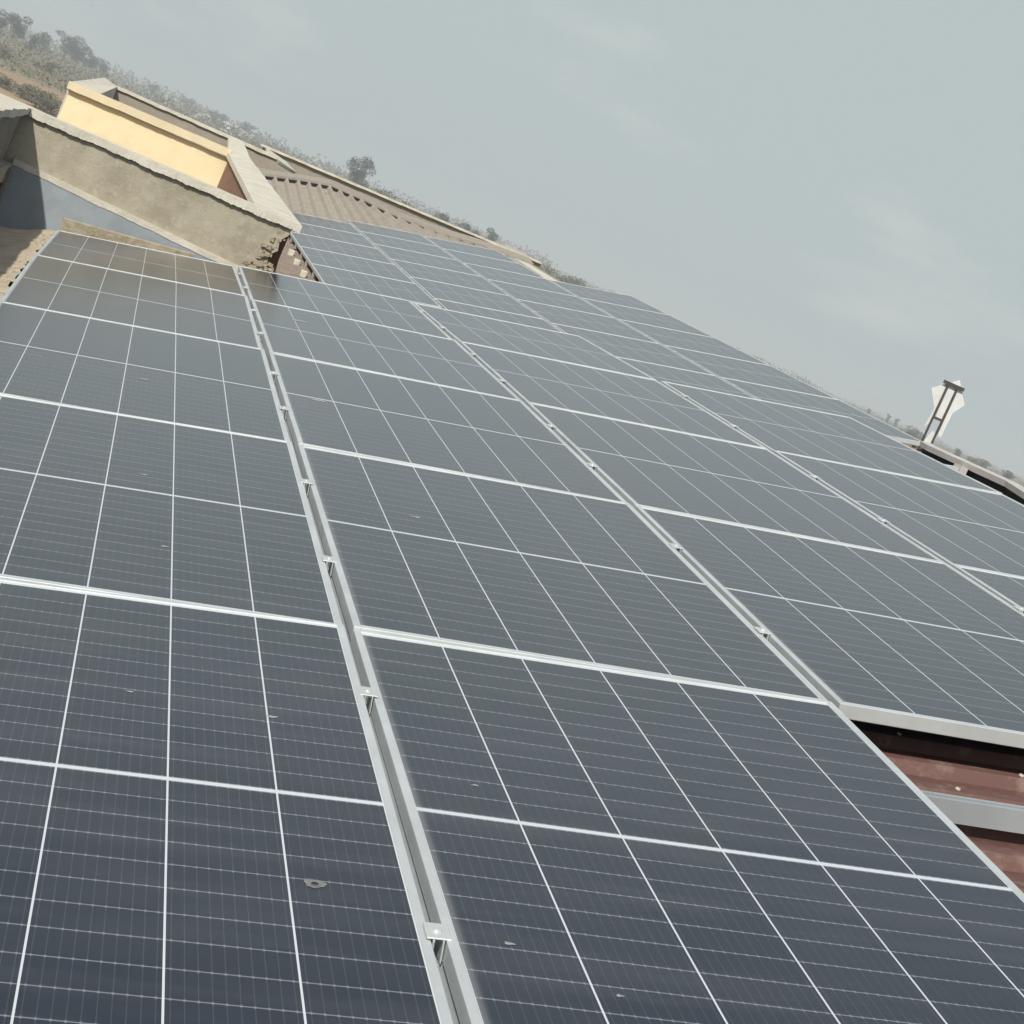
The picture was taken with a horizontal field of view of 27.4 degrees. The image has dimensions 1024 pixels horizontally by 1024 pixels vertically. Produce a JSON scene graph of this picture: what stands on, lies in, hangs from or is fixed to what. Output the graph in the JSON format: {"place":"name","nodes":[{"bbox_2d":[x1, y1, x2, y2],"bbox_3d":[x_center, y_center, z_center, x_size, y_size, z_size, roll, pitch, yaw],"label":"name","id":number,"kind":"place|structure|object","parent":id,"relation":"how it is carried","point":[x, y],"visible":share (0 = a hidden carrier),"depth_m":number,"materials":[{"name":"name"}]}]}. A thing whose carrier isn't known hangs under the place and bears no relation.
{"place":"outdoors","nodes":[
{"label":"outdoors","id":0,"kind":"place"},
{"bbox_2d":[0,29,1023,486],"bbox_3d":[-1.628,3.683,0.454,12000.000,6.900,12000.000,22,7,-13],"label":"ground","id":1,"kind":"structure","parent":0,"point":[22,79],"depth_m":327.67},
{"bbox_2d":[0,8,12,30],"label":"tree","id":2,"kind":"object","parent":1,"relation":"on","point":[3,21],"visible":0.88,"depth_m":567.69,"materials":[{"name":"grey plant"}]},
{"bbox_2d":[0,72,17,91],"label":"bush","id":3,"kind":"object","parent":1,"relation":"on","point":[5,81],"visible":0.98,"depth_m":199.96,"materials":[{"name":"green plant"}]},
{"bbox_2d":[7,12,32,41],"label":"tree","id":4,"kind":"object","parent":1,"relation":"on","point":[18,24],"visible":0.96,"depth_m":550.49,"materials":[{"name":"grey plant"}]},
{"bbox_2d":[11,83,41,101],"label":"bush","id":5,"kind":"object","parent":1,"relation":"on","point":[20,89],"visible":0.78,"depth_m":197.44,"materials":[{"name":"green plant"}]},
{"bbox_2d":[23,34,40,50],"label":"tree","id":6,"kind":"object","parent":1,"relation":"on","point":[33,41],"visible":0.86,"depth_m":532.85,"materials":[{"name":"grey plant"}]},
{"bbox_2d":[22,90,61,111],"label":"bush","id":7,"kind":"object","parent":1,"relation":"on","point":[37,95],"visible":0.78,"depth_m":192.84,"materials":[{"name":"green plant"}]},
{"bbox_2d":[36,32,53,52],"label":"tree","id":8,"kind":"object","parent":1,"relation":"on","point":[43,41],"visible":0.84,"depth_m":610.12,"materials":[{"name":"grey plant"}]},
{"bbox_2d":[33,94,61,117],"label":"bush","id":9,"kind":"object","parent":1,"relation":"on","point":[47,104],"visible":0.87,"depth_m":191.48,"materials":[{"name":"green plant"}]},
{"bbox_2d":[55,30,85,61],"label":"tree","id":10,"kind":"object","parent":1,"relation":"on","point":[70,42],"visible":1,"depth_m":668.08,"materials":[{"name":"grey plant"}]},
{"bbox_2d":[72,42,91,67],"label":"tree","id":11,"kind":"object","parent":1,"relation":"on","point":[82,53],"visible":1,"depth_m":670.13,"materials":[{"name":"grey plant"}]},
{"bbox_2d":[84,52,104,73],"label":"tree","id":12,"kind":"object","parent":1,"relation":"on","point":[91,60],"visible":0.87,"depth_m":690.60,"materials":[{"name":"grey plant"}]},
{"bbox_2d":[97,63,109,77],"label":"tree","id":13,"kind":"object","parent":1,"relation":"on","point":[104,70],"visible":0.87,"depth_m":730.63,"materials":[{"name":"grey plant"}]},
{"bbox_2d":[57,78,278,192],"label":"yellow building","id":14,"kind":"structure","parent":1,"relation":"on","point":[104,108],"depth_m":19.99,"materials":[{"name":"beige paint"}]},
{"bbox_2d":[230,124,253,137],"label":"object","id":15,"kind":"structure","parent":1,"relation":"on","point":[243,132],"depth_m":876.88,"materials":[{"name":"plant"}]},
{"bbox_2d":[240,121,256,132],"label":"tree","id":16,"kind":"object","parent":1,"relation":"on","point":[246,125],"visible":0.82,"depth_m":877.80,"materials":[{"name":"grey plant"}]},
{"bbox_2d":[217,137,301,271],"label":"brick wall","id":17,"kind":"structure","parent":1,"relation":"on","point":[243,177],"depth_m":17.00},
{"bbox_2d":[346,156,375,187],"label":"tree","id":18,"kind":"object","parent":1,"relation":"on","point":[366,166],"visible":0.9,"depth_m":443.08,"materials":[{"name":"grey plant"}]},
{"bbox_2d":[371,188,397,199],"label":"bush","id":19,"kind":"object","parent":1,"relation":"on","point":[380,191],"visible":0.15,"depth_m":415.55,"materials":[{"name":"green plant"}]},
{"bbox_2d":[435,212,451,223],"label":"tree","id":20,"kind":"object","parent":1,"relation":"on","point":[445,218],"visible":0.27,"depth_m":424.71,"materials":[{"name":"grey plant"}]},
{"bbox_2d":[455,222,473,232],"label":"tree","id":21,"kind":"object","parent":1,"relation":"on","point":[464,227],"visible":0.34,"depth_m":454.80,"materials":[{"name":"grey plant"}]},
{"bbox_2d":[486,227,498,240],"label":"tree","id":22,"kind":"object","parent":1,"relation":"on","point":[490,237],"visible":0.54,"depth_m":495.30,"materials":[{"name":"grey plant"}]},
{"bbox_2d":[0,13,1023,485],"bbox_3d":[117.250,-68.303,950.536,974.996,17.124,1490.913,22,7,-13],"label":"scrub","id":23,"kind":"object","parent":1,"relation":"on","point":[122,79],"visible":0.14,"depth_m":785.97,"materials":[{"name":"green plant"}]},
{"bbox_2d":[8,248,1023,892],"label":"building","id":24,"kind":"structure","parent":1,"relation":"on","point":[954,766],"depth_m":4.95,"materials":[{"name":"metal"}]},
{"bbox_2d":[0,93,35,201],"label":"concrete wall","id":25,"kind":"structure","parent":24,"relation":"on","point":[13,111],"depth_m":13.27,"materials":[{"name":"grey concrete"}]},
{"bbox_2d":[0,226,55,299],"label":"gutter ledge","id":26,"kind":"object","parent":25,"relation":"attached to","point":[15,244],"visible":0.92,"depth_m":11.91,"materials":[{"name":"beige concrete"}]},
{"bbox_2d":[0,233,49,282],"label":"mortar rubble","id":27,"kind":"object","parent":26,"relation":"on","point":[36,243],"visible":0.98,"depth_m":11.95,"materials":[{"name":"beige concrete"}]},
{"bbox_2d":[59,218,194,257],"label":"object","id":28,"kind":"object","parent":26,"relation":"on","point":[73,226],"visible":0.48,"depth_m":13.60,"materials":[{"name":"stone"}]},
{"bbox_2d":[0,108,301,272],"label":"parapet wall","id":29,"kind":"structure","parent":24,"relation":"on","point":[62,170],"depth_m":13.95,"materials":[{"name":"paint"}]},
{"bbox_2d":[239,277,459,1023],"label":"mounting rail","id":30,"kind":"object","parent":24,"relation":"on","point":[451,1004],"visible":0.08,"depth_m":3.72,"materials":[{"name":"metal"}]},
{"bbox_2d":[0,254,261,348],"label":"solar panel","id":31,"kind":"object","parent":30,"relation":"on","point":[66,286],"visible":0.67,"depth_m":9.99,"materials":[{"name":"glass"}]},
{"bbox_2d":[36,230,245,294],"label":"solar panel","id":32,"kind":"object","parent":30,"relation":"on","point":[78,248],"visible":0.71,"depth_m":12.25,"materials":[{"name":"glass"}]},
{"bbox_2d":[237,266,451,338],"bbox_3d":[-1.039,-1.243,12.513,1.134,0.035,2.278,11,9,-11],"label":"solar panel","id":33,"kind":"object","parent":30,"relation":"on","point":[314,296],"visible":0.65,"depth_m":12.46,"materials":[{"name":"glass"}]},
{"bbox_2d":[250,299,520,399],"bbox_3d":[-0.683,-0.803,10.303,1.134,0.038,2.278,11,10,-11],"label":"solar panel","id":34,"kind":"object","parent":30,"relation":"on","point":[335,340],"visible":0.8,"depth_m":10.14,"materials":[{"name":"glass"}]},
{"bbox_2d":[268,352,625,501],"bbox_3d":[-0.331,-0.344,8.097,1.134,0.035,2.278,10,10,-11],"label":"solar panel","id":35,"kind":"object","parent":30,"relation":"on","point":[339,408],"visible":0.81,"depth_m":7.88,"materials":[{"name":"glass"}]},
{"bbox_2d":[296,445,827,700],"bbox_3d":[0.018,0.129,5.893,1.134,0.036,2.278,10,10,-11],"label":"solar panel","id":36,"kind":"object","parent":30,"relation":"on","point":[434,554],"visible":0.81,"depth_m":5.59,"materials":[{"name":"glass"}]},
{"bbox_2d":[351,629,1023,1023],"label":"solar panel","id":37,"kind":"object","parent":30,"relation":"on","point":[595,845],"visible":1,"depth_m":3.64,"materials":[{"name":"glass"}]},
{"bbox_2d":[11,271,689,398],"bbox_3d":[-0.212,-0.779,10.901,4.721,0.121,0.060,10,10,-11],"label":"mounting rail","id":38,"kind":"object","parent":24,"relation":"attached to","point":[254,310],"visible":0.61,"depth_m":10.67,"materials":[{"name":"metal"}]},
{"bbox_2d":[660,381,1001,493],"bbox_3d":[1.550,-0.394,10.745,1.134,0.037,2.278,10,10,-11],"label":"solar panel","id":39,"kind":"object","parent":38,"relation":"on","point":[770,426],"visible":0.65,"depth_m":10.59,"materials":[{"name":"glass"}]},
{"bbox_2d":[0,292,738,428],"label":"mounting rail","id":40,"kind":"object","parent":24,"relation":"attached to","point":[504,381],"visible":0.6,"depth_m":9.81,"materials":[{"name":"metal"}]},
{"bbox_2d":[423,922,451,965],"bbox_3d":[0.993,0.866,3.292,4.717,0.212,0.060,8,11,-11],"label":"mounting rail","id":41,"kind":"object","parent":24,"relation":"attached to","point":[439,933],"visible":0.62,"depth_m":3.06,"materials":[{"name":"metal"}]},
{"bbox_2d":[269,371,820,480],"bbox_3d":[0.147,-0.305,8.646,4.720,0.150,0.060,9,10,-11],"label":"mounting rail","id":42,"kind":"object","parent":24,"relation":"attached to","point":[553,427],"visible":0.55,"depth_m":8.62,"materials":[{"name":"metal"}]},
{"bbox_2d":[0,301,289,440],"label":"solar panel","id":43,"kind":"object","parent":42,"relation":"attached to","point":[81,361],"visible":0.88,"depth_m":7.74,"materials":[{"name":"glass"}]},
{"bbox_2d":[321,555,772,639],"bbox_3d":[0.641,0.374,5.522,4.718,0.188,0.061,9,11,-11],"label":"mounting rail","id":44,"kind":"object","parent":24,"relation":"attached to","point":[765,632],"visible":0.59,"depth_m":5.31,"materials":[{"name":"metal"}]},
{"bbox_2d":[279,406,889,524],"bbox_3d":[0.283,-0.120,7.787,4.720,0.161,0.061,9,11,-11],"label":"mounting rail","id":45,"kind":"object","parent":24,"relation":"attached to","point":[594,466],"visible":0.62,"depth_m":7.75,"materials":[{"name":"metal"}]},
{"bbox_2d":[772,450,1023,576],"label":"solar panel","id":46,"kind":"object","parent":45,"relation":"on","point":[949,524],"visible":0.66,"depth_m":8.64,"materials":[{"name":"glass"}]},
{"bbox_2d":[300,478,1023,612],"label":"mounting rail","id":47,"kind":"object","parent":24,"relation":"attached to","point":[678,547],"visible":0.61,"depth_m":6.44,"materials":[{"name":"metal"}]},
{"bbox_2d":[0,394,341,623],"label":"solar panel","id":48,"kind":"object","parent":47,"relation":"on","point":[111,502],"visible":0.84,"depth_m":5.46,"materials":[{"name":"glass"}]},
{"bbox_2d":[951,564,1023,606],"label":"solar panel","id":49,"kind":"object","parent":47,"relation":"on","point":[1007,588],"visible":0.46,"depth_m":7.15,"materials":[{"name":"glass"}]},
{"bbox_2d":[358,686,1023,833],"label":"mounting rail","id":50,"kind":"object","parent":24,"relation":"attached to","point":[974,812],"visible":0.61,"depth_m":4.45,"materials":[{"name":"metal"}]},
{"bbox_2d":[0,578,453,1023],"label":"solar panel","id":51,"kind":"object","parent":50,"relation":"attached to","point":[199,823],"visible":1,"depth_m":3.31,"materials":[{"name":"glass"}]},
{"bbox_2d":[945,463,967,474],"bbox_3d":[1.804,-0.285,10.725,1.081,0.102,0.101,10,10,-11],"label":"mounting rail","id":52,"kind":"object","parent":24,"relation":"attached to","point":[960,468],"visible":0.14,"depth_m":10.78,"materials":[{"name":"metal"}]},
{"label":"mounting rail","id":53,"kind":"object","parent":24,"relation":"on","visible":0},
{"bbox_2d":[413,303,655,379],"bbox_3d":[0.077,-1.038,12.734,1.134,0.036,2.278,10,9,-11],"label":"solar panel","id":54,"kind":"object","parent":53,"relation":"on","point":[521,338],"visible":0.66,"depth_m":12.60,"materials":[{"name":"glass"}]},
{"bbox_2d":[459,341,767,448],"bbox_3d":[0.433,-0.597,10.524,1.134,0.036,2.278,10,10,-11],"label":"solar panel","id":55,"kind":"object","parent":53,"relation":"on","point":[585,389],"visible":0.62,"depth_m":10.36,"materials":[{"name":"glass"}]},
{"bbox_2d":[526,402,943,561],"bbox_3d":[0.785,-0.140,8.318,1.134,0.036,2.278,10,10,-11],"label":"solar panel","id":56,"kind":"object","parent":53,"relation":"on","point":[691,474],"visible":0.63,"depth_m":8.11,"materials":[{"name":"glass"}]},
{"bbox_2d":[635,505,1023,748],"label":"solar panel","id":57,"kind":"object","parent":53,"relation":"on","point":[874,636],"visible":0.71,"depth_m":5.97,"materials":[{"name":"glass"}]},
{"bbox_2d":[539,260,560,277],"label":"bush","id":58,"kind":"object","parent":1,"relation":"on","point":[548,271],"visible":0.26,"depth_m":415.73,"materials":[{"name":"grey plant"}]},
{"bbox_2d":[555,275,589,285],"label":"bush","id":59,"kind":"object","parent":1,"relation":"on","point":[563,279],"visible":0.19,"depth_m":400.95,"materials":[{"name":"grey plant"}]},
{"bbox_2d":[275,235,921,451],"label":"building","id":60,"kind":"structure","parent":1,"relation":"on","point":[286,266],"depth_m":22.29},
{"bbox_2d":[265,147,295,173],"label":"cement slab","id":61,"kind":"structure","parent":60,"relation":"on","point":[284,164],"depth_m":27.09,"materials":[{"name":"grey concrete"}]},
{"bbox_2d":[256,144,556,280],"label":"parapet wall","id":62,"kind":"structure","parent":60,"relation":"on","point":[298,166],"depth_m":36.67,"materials":[{"name":"beige concrete"}]},
{"bbox_2d":[257,167,560,281],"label":"roof sheets","id":63,"kind":"object","parent":62,"relation":"on","point":[330,199],"visible":0.66,"depth_m":34.68,"materials":[{"name":"brown metal"}]},
{"bbox_2d":[917,379,964,450],"bbox_3d":[3.402,-0.684,16.926,0.306,0.856,0.031,24,6,-3],"label":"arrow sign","id":64,"kind":"object","parent":60,"relation":"attached to","point":[948,399],"visible":0.85,"depth_m":16.91,"materials":[{"name":"metal"}]},
{"bbox_3d":[-1.461,-2.341,21.460,1.174,0.095,0.060,10,10,-11],"label":"mounting rail","id":65,"kind":"object","parent":60,"relation":"attached to","visible":0},
{"bbox_2d":[310,263,441,307],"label":"solar panel","id":66,"kind":"object","parent":65,"relation":"attached to","point":[412,292],"visible":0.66,"depth_m":20.92,"materials":[{"name":"glass"}]},
{"bbox_3d":[-2.684,-3.985,29.319,1.174,0.095,0.060,10,10,-11],"label":"mounting rail","id":67,"kind":"object","parent":60,"relation":"attached to","visible":0},
{"bbox_2d":[292,212,361,234],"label":"solar panel","id":68,"kind":"object","parent":67,"relation":"attached to","point":[324,222],"visible":0.46,"depth_m":29.81,"materials":[{"name":"glass"}]},
{"label":"mounting rail","id":69,"kind":"object","parent":60,"relation":"attached to","visible":0},
{"bbox_2d":[434,298,561,331],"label":"solar panel","id":70,"kind":"object","parent":69,"relation":"attached to","point":[496,314],"visible":0.36,"depth_m":20.40,"materials":[{"name":"glass"}]},
{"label":"mounting rail","id":71,"kind":"object","parent":60,"relation":"attached to","visible":0},
{"bbox_2d":[410,276,542,318],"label":"solar panel","id":72,"kind":"object","parent":71,"relation":"on","point":[470,296],"visible":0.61,"depth_m":21.97,"materials":[{"name":"glass"}]},
{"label":"mounting rail","id":73,"kind":"object","parent":60,"relation":"attached to","visible":0},
{"bbox_2d":[361,231,456,259],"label":"solar panel","id":74,"kind":"object","parent":73,"relation":"attached to","point":[406,245],"visible":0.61,"depth_m":28.62,"materials":[{"name":"glass"}]},
{"label":"mounting rail","id":75,"kind":"object","parent":60,"relation":"attached to","visible":0},
{"bbox_2d":[347,220,436,245],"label":"solar panel","id":76,"kind":"object","parent":75,"relation":"attached to","point":[388,232],"visible":0.8,"depth_m":30.85,"materials":[{"name":"glass"}]},
{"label":"mounting rail","id":77,"kind":"object","parent":60,"relation":"attached to","visible":0},
{"bbox_2d":[618,357,755,398],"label":"solar panel","id":78,"kind":"object","parent":77,"relation":"attached to","point":[657,372],"visible":0.26,"depth_m":18.03,"materials":[{"name":"glass"}]},
{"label":"mounting rail","id":79,"kind":"object","parent":60,"relation":"attached to","visible":0},
{"bbox_2d":[550,323,713,374],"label":"solar panel","id":80,"kind":"object","parent":79,"relation":"attached to","point":[637,349],"visible":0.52,"depth_m":19.82,"materials":[{"name":"glass"}]},
{"bbox_2d":[663,345,838,399],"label":"solar panel","id":81,"kind":"object","parent":79,"relation":"on","point":[743,370],"visible":0.69,"depth_m":19.89,"materials":[{"name":"glass"}]},
{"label":"mounting rail","id":82,"kind":"object","parent":60,"relation":"attached to","visible":0},
{"bbox_2d":[462,262,574,295],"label":"solar panel","id":83,"kind":"object","parent":82,"relation":"on","point":[486,273],"visible":0.62,"depth_m":26.37,"materials":[{"name":"glass"}]},
{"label":"mounting rail","id":84,"kind":"object","parent":60,"relation":"attached to","visible":0},
{"bbox_2d":[442,248,545,278],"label":"solar panel","id":85,"kind":"object","parent":84,"relation":"attached to","point":[461,257],"visible":0.73,"depth_m":28.59,"materials":[{"name":"glass"}]},
{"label":"mounting rail","id":86,"kind":"object","parent":60,"relation":"attached to","visible":0},
{"bbox_2d":[424,236,517,262],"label":"solar panel","id":87,"kind":"object","parent":86,"relation":"on","point":[469,249],"visible":0.63,"depth_m":30.80,"materials":[{"name":"glass"}]},
{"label":"mounting rail","id":88,"kind":"object","parent":60,"relation":"attached to","visible":0},
{"bbox_2d":[719,377,920,445],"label":"solar panel","id":89,"kind":"object","parent":88,"relation":"on","point":[799,399],"visible":0.44,"depth_m":17.98,"materials":[{"name":"glass"}]},
{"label":"mounting rail","id":90,"kind":"object","parent":60,"relation":"attached to","visible":0},
{"bbox_2d":[549,280,668,314],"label":"solar panel","id":91,"kind":"object","parent":90,"relation":"on","point":[605,296],"visible":0.7,"depth_m":26.54,"materials":[{"name":"glass"}]},
{"bbox_2d":[898,425,925,438],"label":"bush","id":92,"kind":"object","parent":1,"relation":"on","point":[912,433],"visible":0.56,"depth_m":489.41,"materials":[{"name":"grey plant"}]},
{"bbox_2d":[966,456,985,465],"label":"bush","id":93,"kind":"object","parent":1,"relation":"on","point":[974,461],"visible":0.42,"depth_m":493.94,"materials":[{"name":"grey plant"}]},
{"bbox_2d":[1001,469,1016,479],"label":"tree","id":94,"kind":"object","parent":1,"relation":"on","point":[1007,474],"visible":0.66,"depth_m":505.20,"materials":[{"name":"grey plant"}]},
{"bbox_2d":[0,0,1023,479],"label":"sky","id":95,"kind":"structure","parent":0,"point":[830,193],"materials":[{"name":"grey"}]},
{"label":"mounting rail","id":96,"kind":"object","parent":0,"visible":0},
{"bbox_2d":[299,246,414,282],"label":"solar panel","id":97,"kind":"object","parent":96,"relation":"attached to","point":[351,263],"visible":0.85,"depth_m":23.12,"materials":[{"name":"glass"}]},
{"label":"mounting rail","id":98,"kind":"object","parent":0,"visible":0},
{"bbox_2d":[289,232,393,263],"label":"solar panel","id":99,"kind":"object","parent":98,"relation":"attached to","point":[336,246],"visible":0.75,"depth_m":25.34,"materials":[{"name":"glass"}]},
{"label":"mounting rail","id":100,"kind":"object","parent":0,"visible":0},
{"bbox_2d":[291,223,377,248],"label":"solar panel","id":101,"kind":"object","parent":100,"relation":"attached to","point":[334,234],"visible":0.51,"depth_m":27.52,"materials":[{"name":"glass"}]},
{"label":"mounting rail","id":102,"kind":"object","parent":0,"visible":0},
{"bbox_2d":[392,259,509,295],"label":"solar panel","id":103,"kind":"object","parent":102,"relation":"attached to","point":[445,276],"visible":0.66,"depth_m":24.19,"materials":[{"name":"glass"}]},
{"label":"mounting rail","id":104,"kind":"object","parent":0,"visible":0},
{"bbox_2d":[374,244,479,275],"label":"solar panel","id":105,"kind":"object","parent":104,"relation":"attached to","point":[423,259],"visible":0.68,"depth_m":26.41,"materials":[{"name":"glass"}]},
{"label":"mounting rail","id":106,"kind":"object","parent":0,"visible":0},
{"bbox_2d":[515,299,659,343],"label":"solar panel","id":107,"kind":"object","parent":106,"relation":"attached to","point":[580,319],"visible":0.65,"depth_m":21.94,"materials":[{"name":"glass"}]},
{"label":"mounting rail","id":108,"kind":"object","parent":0,"visible":0},
{"bbox_2d":[487,279,613,317],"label":"solar panel","id":109,"kind":"object","parent":108,"relation":"attached to","point":[530,294],"visible":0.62,"depth_m":24.16,"materials":[{"name":"glass"}]},
{"label":"mounting rail","id":110,"kind":"object","parent":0,"visible":0},
{"bbox_2d":[618,319,768,364],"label":"solar panel","id":111,"kind":"object","parent":110,"relation":"on","point":[687,340],"visible":0.72,"depth_m":22.11,"materials":[{"name":"glass"}]},
{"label":"mounting rail","id":112,"kind":"object","parent":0,"visible":0},
{"bbox_2d":[581,298,714,337],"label":"solar panel","id":113,"kind":"object","parent":112,"relation":"on","point":[643,316],"visible":0.67,"depth_m":24.32,"materials":[{"name":"glass"}]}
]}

